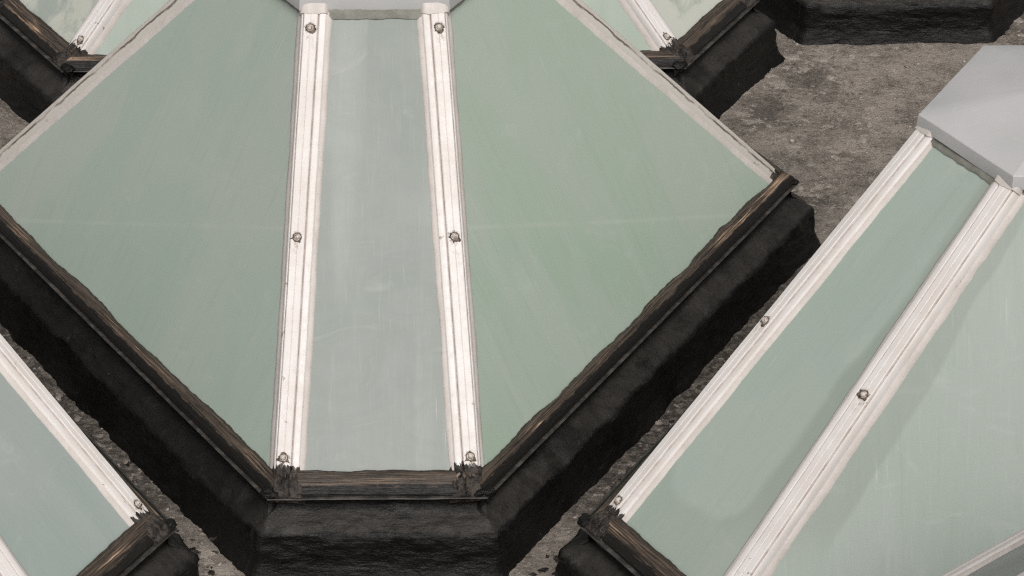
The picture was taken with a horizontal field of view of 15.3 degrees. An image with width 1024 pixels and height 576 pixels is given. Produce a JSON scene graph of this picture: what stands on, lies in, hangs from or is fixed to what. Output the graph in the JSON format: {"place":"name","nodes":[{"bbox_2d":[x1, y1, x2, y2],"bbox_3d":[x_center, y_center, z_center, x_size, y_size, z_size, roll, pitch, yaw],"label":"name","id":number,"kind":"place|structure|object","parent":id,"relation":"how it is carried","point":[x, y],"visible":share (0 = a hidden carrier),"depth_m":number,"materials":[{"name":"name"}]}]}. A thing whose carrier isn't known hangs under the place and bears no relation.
{"place":"outdoors","nodes":[
{"label":"outdoors","id":0,"kind":"place"},
{"bbox_2d":[0,14,1023,575],"bbox_3d":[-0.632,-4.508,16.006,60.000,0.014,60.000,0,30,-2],"label":"roof deck","id":1,"kind":"structure","parent":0,"point":[848,172],"depth_m":8.94,"materials":[{"name":"grey concrete"}]},
{"bbox_2d":[0,334,199,575],"bbox_3d":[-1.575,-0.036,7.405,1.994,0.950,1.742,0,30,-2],"label":"skylight","id":2,"kind":"object","parent":1,"relation":"on","point":[75,500],"visible":1,"depth_m":7.10,"materials":[{"name":"green glass"}]},
{"bbox_2d":[0,0,784,122],"bbox_3d":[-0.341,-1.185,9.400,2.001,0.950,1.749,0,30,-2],"label":"skylight","id":3,"kind":"object","parent":1,"relation":"on","point":[717,59],"visible":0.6,"depth_m":8.96,"materials":[{"name":"green glass"}]},
{"bbox_2d":[0,0,820,575],"bbox_3d":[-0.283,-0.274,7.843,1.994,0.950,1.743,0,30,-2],"label":"skylight","id":4,"kind":"object","parent":1,"relation":"on","point":[388,286],"visible":1,"depth_m":7.61,"materials":[{"name":"green glass"}]},
{"bbox_2d":[0,24,1019,565],"bbox_3d":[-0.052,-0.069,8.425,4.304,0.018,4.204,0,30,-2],"label":"grit","id":5,"kind":"object","parent":1,"relation":"on","point":[798,152],"visible":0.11,"depth_m":9.11,"materials":[{"name":"grey gravel"}]},
{"bbox_2d":[555,45,1023,575],"bbox_3d":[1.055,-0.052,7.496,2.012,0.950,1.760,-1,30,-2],"label":"skylight","id":6,"kind":"object","parent":1,"relation":"on","point":[855,407],"visible":1,"depth_m":7.00,"materials":[{"name":"green glass"}]},
{"bbox_2d":[754,0,1023,44],"bbox_3d":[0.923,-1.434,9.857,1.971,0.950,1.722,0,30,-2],"label":"skylight","id":7,"kind":"object","parent":1,"relation":"on","point":[851,22],"visible":1,"depth_m":9.35,"materials":[{"name":"brown wood"}]},
{"bbox_2d":[940,528,1023,575],"bbox_3d":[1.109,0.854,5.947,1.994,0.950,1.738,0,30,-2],"label":"skylight","id":8,"kind":"object","parent":1,"relation":"on","point":[1005,557],"visible":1,"depth_m":6.18,"materials":[{"name":"green glass"}]},
{"bbox_2d":[27,17,1023,575],"bbox_3d":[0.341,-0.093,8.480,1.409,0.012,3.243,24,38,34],"label":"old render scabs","id":9,"kind":"object","parent":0,"point":[205,549],"visible":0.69,"depth_m":8.88,"materials":[{"name":"grey concrete"}]},
{"bbox_2d":[64,33,1008,575],"bbox_3d":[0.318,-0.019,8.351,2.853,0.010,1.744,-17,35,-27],"label":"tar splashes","id":10,"kind":"object","parent":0,"point":[212,573],"visible":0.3,"depth_m":7.41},
{"bbox_2d":[846,91,872,143],"bbox_3d":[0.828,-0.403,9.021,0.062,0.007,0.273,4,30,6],"label":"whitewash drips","id":11,"kind":"object","parent":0,"point":[868,126],"visible":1,"depth_m":8.98,"materials":[{"name":"white paint"}]}
]}

